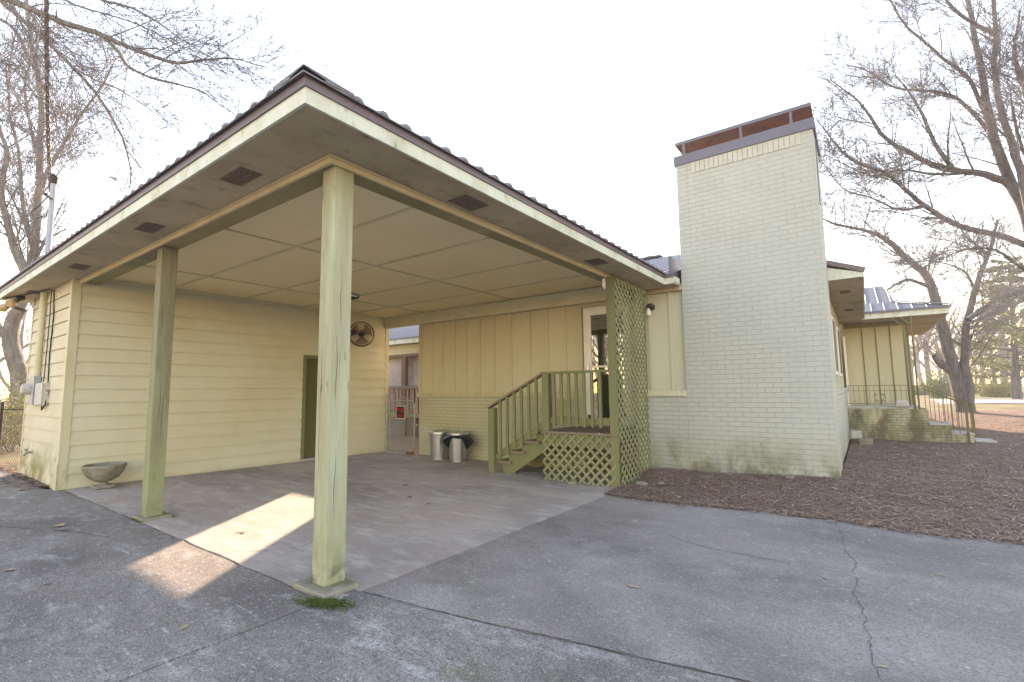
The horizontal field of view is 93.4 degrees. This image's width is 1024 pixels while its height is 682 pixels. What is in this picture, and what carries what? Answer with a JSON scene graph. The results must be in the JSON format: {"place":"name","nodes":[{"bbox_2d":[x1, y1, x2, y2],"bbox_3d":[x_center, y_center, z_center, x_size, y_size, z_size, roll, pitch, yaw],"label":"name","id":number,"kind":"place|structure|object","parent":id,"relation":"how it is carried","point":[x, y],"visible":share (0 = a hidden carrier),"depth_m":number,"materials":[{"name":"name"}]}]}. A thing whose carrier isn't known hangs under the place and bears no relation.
{"place":"outdoors","nodes":[
{"label":"outdoors","id":0,"kind":"place"},
{"bbox_2d":[387,436,418,453],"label":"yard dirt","id":1,"kind":"structure","parent":0,"point":[416,451],"depth_m":14.84,"materials":[{"name":"brown soil"}]},
{"bbox_2d":[0,451,1023,681],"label":"driveway","id":2,"kind":"structure","parent":0,"point":[474,571],"depth_m":3.67,"materials":[{"name":"concrete"}]},
{"bbox_2d":[0,402,23,469],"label":"chain link fence","id":3,"kind":"object","parent":2,"relation":"on","point":[2,409],"visible":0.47,"depth_m":9.93,"materials":[{"name":"black metal"}]},
{"bbox_2d":[81,462,126,489],"bbox_3d":[-6.625,2.190,7.838,0.576,0.375,0.576,-5,-7,36],"label":"bowl planter","id":4,"kind":"object","parent":2,"relation":"on","point":[103,473],"visible":1,"depth_m":7.72,"materials":[{"name":"concrete"}]},
{"bbox_2d":[129,515,364,612],"bbox_3d":[-2.803,2.000,4.622,4.519,0.026,0.419,-5,-7,39],"label":"moss","id":5,"kind":"object","parent":2,"relation":"on","point":[320,603],"visible":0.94,"depth_m":3.43,"materials":[{"name":"green plant"}]},
{"bbox_2d":[385,394,387,451],"bbox_3d":[-3.354,2.182,12.888,0.068,1.539,0.065,-5,-7,36],"label":"gate post","id":6,"kind":"object","parent":2,"relation":"on","point":[386,414],"visible":0.97,"depth_m":12.87,"materials":[{"name":"grey metal"}]},
{"bbox_2d":[387,396,417,451],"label":"chain link gate","id":7,"kind":"structure","parent":6,"relation":"attached to","point":[390,423],"depth_m":12.56,"materials":[{"name":"grey metal"}]},
{"bbox_2d":[396,406,404,418],"bbox_3d":[-2.910,1.860,12.600,0.350,0.340,0.012,-5,-7,36],"label":"warning sign","id":8,"kind":"object","parent":7,"relation":"attached to","point":[400,412],"visible":1,"depth_m":12.59,"materials":[{"name":"red"}]},
{"bbox_2d":[429,427,449,459],"bbox_3d":[-1.707,2.391,11.328,0.490,0.736,0.490,-5,-7,36],"label":"trash can","id":9,"kind":"object","parent":2,"relation":"on","point":[438,449],"visible":0.86,"depth_m":11.14,"materials":[{"name":"metal"}]},
{"bbox_2d":[447,428,468,461],"bbox_3d":[-1.223,2.346,10.941,0.490,0.736,0.490,-1,-6,1],"label":"trash can","id":10,"kind":"object","parent":2,"relation":"on","point":[457,450],"visible":0.92,"depth_m":10.75,"materials":[{"name":"metal"}]},
{"bbox_2d":[443,434,472,448],"bbox_3d":[-1.218,2.279,10.927,0.671,0.331,0.676,-5,-7,36],"label":"trash bag","id":11,"kind":"object","parent":10,"relation":"on","point":[468,440],"visible":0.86,"depth_m":10.76,"materials":[{"name":"black plastic"}]},
{"bbox_2d":[487,277,650,486],"bbox_3d":[1.011,0.800,9.145,2.742,3.470,1.370,-5,-7,36],"label":"entry landing","id":12,"kind":"object","parent":2,"relation":"on","point":[547,447],"visible":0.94,"depth_m":8.43,"materials":[{"name":"green wood"}]},
{"bbox_2d":[0,384,1023,519],"bbox_3d":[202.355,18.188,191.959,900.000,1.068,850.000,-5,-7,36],"label":"ground","id":13,"kind":"structure","parent":0,"point":[995,406],"depth_m":23.91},
{"bbox_2d":[0,383,9,425],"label":"bush","id":14,"kind":"object","parent":13,"relation":"on","point":[4,396],"visible":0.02,"depth_m":19.57,"materials":[{"name":"green plant"}]},
{"bbox_2d":[0,378,24,454],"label":"bush","id":15,"kind":"object","parent":13,"relation":"on","point":[15,402],"visible":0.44,"depth_m":12.83,"materials":[{"name":"green plant"}]},
{"bbox_2d":[0,368,25,451],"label":"bush","id":16,"kind":"object","parent":13,"relation":"on","point":[22,406],"visible":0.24,"depth_m":13.49,"materials":[{"name":"green plant"}]},
{"bbox_2d":[0,277,29,362],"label":"distant tree","id":17,"kind":"object","parent":13,"relation":"on","point":[2,358],"visible":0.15,"depth_m":27.41,"materials":[{"name":"brown plant"}]},
{"bbox_2d":[0,275,31,415],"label":"distant tree","id":18,"kind":"object","parent":13,"relation":"on","point":[21,341],"visible":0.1,"depth_m":33.92,"materials":[{"name":"brown plant"}]},
{"bbox_2d":[4,235,55,340],"bbox_3d":[-28.007,-0.539,29.941,8.659,11.563,7.569,1,-6,-20],"label":"distant tree","id":19,"kind":"object","parent":13,"relation":"on","point":[31,305],"visible":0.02,"depth_m":29.07,"materials":[{"name":"brown plant"}]},
{"bbox_2d":[0,0,162,443],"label":"bare tree","id":20,"kind":"object","parent":13,"relation":"on","point":[16,364],"visible":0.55,"depth_m":16.14,"materials":[{"name":"brown plant"}]},
{"bbox_2d":[0,0,349,224],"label":"bare tree","id":21,"kind":"object","parent":13,"relation":"on","point":[38,30],"visible":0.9,"depth_m":9.12,"materials":[{"name":"brown plant"}]},
{"bbox_2d":[388,325,418,437],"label":"screened outbuilding","id":22,"kind":"structure","parent":13,"relation":"on","point":[403,360],"depth_m":17.79,"materials":[{"name":"beige wood"}]},
{"bbox_2d":[0,63,952,599],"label":"house","id":23,"kind":"structure","parent":13,"relation":"on","point":[208,313],"depth_m":8.31,"materials":[{"name":"yellow"}]},
{"bbox_2d":[0,295,24,311],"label":"flood light","id":24,"kind":"object","parent":23,"relation":"attached to","point":[8,304],"visible":1,"depth_m":9.25,"materials":[{"name":"white plastic"}]},
{"bbox_2d":[22,448,32,456],"bbox_3d":[-8.744,2.012,8.711,0.100,0.143,0.137,-5,-7,36],"label":"hose tap","id":25,"kind":"object","parent":23,"relation":"attached to","point":[25,453],"visible":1,"depth_m":8.69,"materials":[{"name":"metal"}]},
{"bbox_2d":[2,289,54,410],"bbox_3d":[-9.078,0.174,8.981,2.242,2.199,0.097,-4,-6,26],"label":"phone cable","id":26,"kind":"object","parent":23,"relation":"attached to","point":[42,406],"visible":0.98,"depth_m":8.60,"materials":[{"name":"black plastic"}]},
{"bbox_2d":[20,376,40,404],"bbox_3d":[-8.805,0.902,8.808,0.380,0.530,0.222,-5,-7,36],"label":"electric meter","id":27,"kind":"object","parent":23,"relation":"attached to","point":[28,389],"visible":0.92,"depth_m":8.75,"materials":[{"name":"grey metal"}]},
{"bbox_2d":[33,291,47,375],"bbox_3d":[-8.678,-0.141,8.885,0.096,1.558,0.096,-5,-7,36],"label":"meter conduit","id":28,"kind":"object","parent":23,"relation":"attached to","point":[40,333],"visible":0.95,"depth_m":8.86,"materials":[{"name":"beige metal"}]},
{"bbox_2d":[34,383,48,404],"bbox_3d":[-8.297,0.937,8.514,0.520,0.390,0.092,-5,-7,36],"label":"utility box","id":29,"kind":"object","parent":23,"relation":"attached to","point":[41,393],"visible":0.99,"depth_m":8.39,"materials":[{"name":"grey plastic"}]},
{"bbox_2d":[44,173,58,254],"bbox_3d":[-8.673,-2.199,9.012,0.133,1.998,0.307,1,-6,-20],"label":"service mast","id":30,"kind":"object","parent":23,"relation":"on","point":[53,182],"visible":0.9,"depth_m":9.09,"materials":[{"name":"grey metal"}]},
{"bbox_2d":[31,197,47,218],"bbox_3d":[-10.594,-3.006,10.834,0.348,0.566,0.119,2,-6,-23],"label":"drip loop","id":31,"kind":"object","parent":30,"relation":"hanging from","point":[37,207],"visible":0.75,"depth_m":10.81,"materials":[{"name":"black rubber"}]},
{"bbox_2d":[44,0,51,192],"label":"service cable","id":32,"kind":"object","parent":30,"relation":"attached to","point":[46,66],"visible":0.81,"depth_m":9.41,"materials":[{"name":"brown plastic"}]},
{"bbox_2d":[300,355,317,460],"bbox_3d":[-4.552,1.607,11.550,0.150,2.500,1.090,-5,-7,36],"label":"door","id":33,"kind":"structure","parent":23,"relation":"in","point":[310,362],"depth_m":11.31,"materials":[{"name":"green paint"}]},
{"bbox_2d":[351,294,358,299],"bbox_3d":[-3.360,-0.913,9.912,0.300,0.076,0.300,-5,-7,36],"label":"ceiling light","id":34,"kind":"object","parent":23,"relation":"attached to","point":[354,296],"visible":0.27,"depth_m":9.89,"materials":[{"name":"black metal"}]},
{"bbox_2d":[350,322,373,346],"bbox_3d":[-3.856,-0.166,12.146,0.758,0.628,0.402,1,-6,-15],"label":"wall fan","id":35,"kind":"object","parent":23,"relation":"attached to","point":[364,332],"depth_m":12.10,"materials":[{"name":"black metal"}]},
{"bbox_2d":[602,278,605,288],"bbox_3d":[1.550,-0.962,8.116,0.053,0.175,0.054,-5,-7,36],"label":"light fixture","id":36,"kind":"object","parent":23,"relation":"attached to","point":[603,283],"visible":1,"depth_m":8.10,"materials":[{"name":"white plastic"}]},
{"bbox_2d":[583,303,632,425],"bbox_3d":[1.858,0.466,9.376,0.950,2.320,0.150,-5,-7,36],"label":"storm door","id":37,"kind":"structure","parent":23,"relation":"in","point":[594,318],"depth_m":9.52,"materials":[{"name":"white metal"}]},
{"bbox_2d":[646,303,654,315],"bbox_3d":[2.699,-0.615,9.443,0.150,0.262,0.190,-5,-7,36],"label":"wall lamp","id":38,"kind":"object","parent":23,"relation":"attached to","point":[650,307],"visible":1,"depth_m":9.39,"materials":[{"name":"white glass"}]},
{"bbox_2d":[831,315,838,374],"bbox_3d":[7.076,0.111,10.593,0.046,1.250,1.000,-5,-7,36],"label":"window","id":39,"kind":"structure","parent":23,"relation":"in","point":[832,320],"depth_m":10.29,"materials":[{"name":"white glass"}]},
{"bbox_2d":[836,326,842,376],"bbox_3d":[8.489,0.290,12.524,0.046,1.250,1.000,-5,-7,36],"label":"window","id":40,"kind":"structure","parent":23,"relation":"in","point":[837,330],"depth_m":12.17,"materials":[{"name":"white glass"}]},
{"bbox_2d":[843,336,850,404],"bbox_3d":[10.221,0.911,14.741,0.049,2.080,0.500,-5,-7,36],"label":"side door","id":41,"kind":"structure","parent":23,"relation":"in","point":[844,343],"depth_m":14.57,"materials":[{"name":"white wood"}]},
{"bbox_2d":[848,385,909,403],"bbox_3d":[10.220,1.496,13.474,1.410,0.522,0.029,-5,-7,36],"label":"iron railing","id":42,"kind":"object","parent":23,"relation":"on","point":[895,390],"visible":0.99,"depth_m":13.49,"materials":[{"name":"metal"}]},
{"bbox_2d":[0,406,1023,540],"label":"leaf litter","id":43,"kind":"object","parent":13,"relation":"on","point":[29,479],"visible":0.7,"depth_m":7.80,"materials":[{"name":"brown plant"}]},
{"bbox_2d":[881,280,929,348],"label":"distant tree","id":44,"kind":"object","parent":13,"relation":"on","point":[918,301],"visible":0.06,"depth_m":55.84,"materials":[{"name":"brown plant"}]},
{"bbox_2d":[908,334,929,386],"bbox_3d":[33.244,1.368,40.507,3.964,7.165,6.525,-4,-7,30],"label":"distant tree","id":45,"kind":"object","parent":13,"relation":"on","point":[912,360],"visible":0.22,"depth_m":39.90,"materials":[{"name":"brown plant"}]},
{"bbox_2d":[848,405,996,442],"bbox_3d":[11.181,2.316,13.337,3.049,1.020,1.380,-5,-7,36],"label":"front porch","id":46,"kind":"object","parent":13,"relation":"on","point":[888,422],"visible":0.74,"depth_m":13.02,"materials":[{"name":"brick"}]},
{"bbox_2d":[891,316,910,406],"bbox_3d":[10.697,0.590,13.267,0.251,2.529,0.040,-5,-7,36],"label":"porch post","id":47,"kind":"object","parent":46,"relation":"on","point":[902,324],"visible":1,"depth_m":13.20,"materials":[{"name":"green metal"}]},
{"bbox_2d":[895,400,909,406],"bbox_3d":[10.600,1.689,13.106,0.321,0.184,0.165,-5,-7,36],"label":"concrete block","id":48,"kind":"object","parent":46,"relation":"on","point":[901,403],"depth_m":13.05,"materials":[{"name":"grey concrete"}]},
{"bbox_2d":[900,315,919,408],"bbox_3d":[10.790,0.571,13.089,0.251,2.529,0.040,-5,-7,36],"label":"porch post","id":49,"kind":"object","parent":46,"relation":"on","point":[914,357],"visible":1,"depth_m":13.02,"materials":[{"name":"green metal"}]},
{"bbox_2d":[912,385,916,408],"bbox_3d":[10.815,1.508,12.978,0.050,0.637,0.050,-5,-7,36],"label":"rail end post","id":50,"kind":"object","parent":46,"relation":"on","point":[914,397],"visible":1,"depth_m":12.96,"materials":[{"name":"green metal"}]},
{"bbox_2d":[921,385,975,437],"bbox_3d":[12.068,1.950,13.355,1.026,1.491,0.050,-5,-7,36],"label":"stair handrail","id":51,"kind":"object","parent":46,"relation":"on","point":[972,417],"visible":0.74,"depth_m":13.28,"materials":[{"name":"green metal"}]},
{"bbox_2d":[915,378,936,394],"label":"bush","id":52,"kind":"object","parent":13,"relation":"on","point":[922,393],"visible":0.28,"depth_m":43.88,"materials":[{"name":"green plant"}]},
{"bbox_2d":[909,299,955,387],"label":"distant tree","id":53,"kind":"object","parent":13,"relation":"on","point":[918,367],"visible":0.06,"depth_m":74.23,"materials":[{"name":"brown plant"}]},
{"bbox_2d":[915,368,950,398],"bbox_3d":[31.956,3.262,36.131,2.842,2.553,2.177,0,-6,-6],"label":"bush","id":54,"kind":"object","parent":13,"relation":"on","point":[934,382],"visible":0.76,"depth_m":36.05,"materials":[{"name":"green plant"}]},
{"bbox_2d":[909,326,960,381],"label":"distant tree","id":55,"kind":"object","parent":13,"relation":"on","point":[938,368],"visible":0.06,"depth_m":66.60,"materials":[{"name":"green plant"}]},
{"bbox_2d":[911,278,966,384],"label":"distant tree","id":56,"kind":"object","parent":13,"relation":"on","point":[925,361],"visible":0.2,"depth_m":52.05,"materials":[{"name":"brown plant"}]},
{"bbox_2d":[909,281,974,394],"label":"distant tree","id":57,"kind":"object","parent":13,"relation":"on","point":[954,322],"visible":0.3,"depth_m":44.49,"materials":[{"name":"brown plant"}]},
{"bbox_2d":[914,323,1022,387],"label":"wood","id":58,"kind":"object","parent":13,"relation":"on","point":[975,366],"visible":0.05,"depth_m":83.53,"materials":[{"name":"green plant"}]},
{"bbox_2d":[925,315,1017,385],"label":"distant tree","id":59,"kind":"object","parent":13,"relation":"on","point":[982,371],"visible":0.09,"depth_m":46.03,"materials":[{"name":"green plant"}]},
{"bbox_2d":[933,254,1023,398],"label":"pine tree","id":60,"kind":"object","parent":13,"relation":"on","point":[1015,362],"visible":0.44,"depth_m":32.33,"materials":[{"name":"green plant"}]},
{"bbox_2d":[934,260,1023,386],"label":"distant tree","id":61,"kind":"object","parent":13,"relation":"on","point":[1002,352],"visible":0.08,"depth_m":40.06,"materials":[{"name":"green plant"}]},
{"bbox_2d":[972,374,986,392],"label":"bush","id":62,"kind":"object","parent":13,"relation":"on","point":[977,385],"visible":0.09,"depth_m":45.73,"materials":[{"name":"green plant"}]},
{"bbox_2d":[969,310,1020,386],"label":"pine tree","id":63,"kind":"object","parent":13,"relation":"on","point":[975,370],"visible":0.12,"depth_m":48.42,"materials":[{"name":"green plant"}]},
{"bbox_2d":[974,378,1022,396],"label":"bush","id":64,"kind":"object","parent":13,"relation":"on","point":[993,390],"visible":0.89,"depth_m":36.84,"materials":[{"name":"green plant"}]},
{"bbox_2d":[999,377,1023,388],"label":"bush","id":65,"kind":"object","parent":13,"relation":"on","point":[1009,381],"visible":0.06,"depth_m":38.91,"materials":[{"name":"green plant"}]},
{"bbox_2d":[1002,283,1023,362],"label":"distant tree","id":66,"kind":"object","parent":13,"relation":"on","point":[1020,334],"visible":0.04,"depth_m":50.28,"materials":[{"name":"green plant"}]},
{"bbox_2d":[0,0,1023,398],"label":"sky","id":67,"kind":"structure","parent":0,"point":[583,107],"materials":[{"name":"white"}]},
{"bbox_2d":[604,410,1023,543],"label":"straw bed","id":68,"kind":"object","parent":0,"point":[980,428],"visible":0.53,"depth_m":7.18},
{"bbox_2d":[635,481,647,485],"bbox_3d":[2.076,2.278,7.711,0.126,0.089,0.202,5,-8,-44],"label":"stone","id":69,"kind":"object","parent":68,"relation":"on","point":[642,483],"visible":0.82,"depth_m":7.67,"materials":[{"name":"stone"}]},
{"bbox_2d":[851,430,861,438],"bbox_3d":[9.067,2.463,12.708,0.230,0.210,0.300,-5,-7,36],"label":"concrete block","id":70,"kind":"object","parent":68,"relation":"on","point":[856,434],"depth_m":12.60,"materials":[{"name":"grey concrete"}]},
{"bbox_2d":[859,438,872,444],"bbox_3d":[8.991,2.564,12.257,0.280,0.160,0.300,-5,-7,36],"label":"concrete block","id":71,"kind":"object","parent":68,"relation":"on","point":[865,441],"depth_m":12.15,"materials":[{"name":"grey concrete"}]},
{"bbox_2d":[777,0,1023,331],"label":"bare tree","id":72,"kind":"object","parent":68,"relation":"on","point":[990,125],"visible":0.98,"depth_m":14.34,"materials":[{"name":"brown plant"}]},
{"bbox_2d":[821,170,1023,412],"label":"bare tree","id":73,"kind":"object","parent":68,"relation":"on","point":[960,378],"visible":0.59,"depth_m":20.68,"materials":[{"name":"brown plant"}]},
{"bbox_2d":[927,389,970,442],"bbox_3d":[11.329,1.956,12.532,0.750,1.409,0.045,-5,-7,36],"label":"stair handrail","id":74,"kind":"object","parent":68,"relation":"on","point":[967,423],"visible":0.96,"depth_m":12.39,"materials":[{"name":"green metal"}]},
{"bbox_2d":[930,398,1023,403],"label":"road","id":75,"kind":"structure","parent":0,"point":[994,400],"depth_m":30.18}
]}

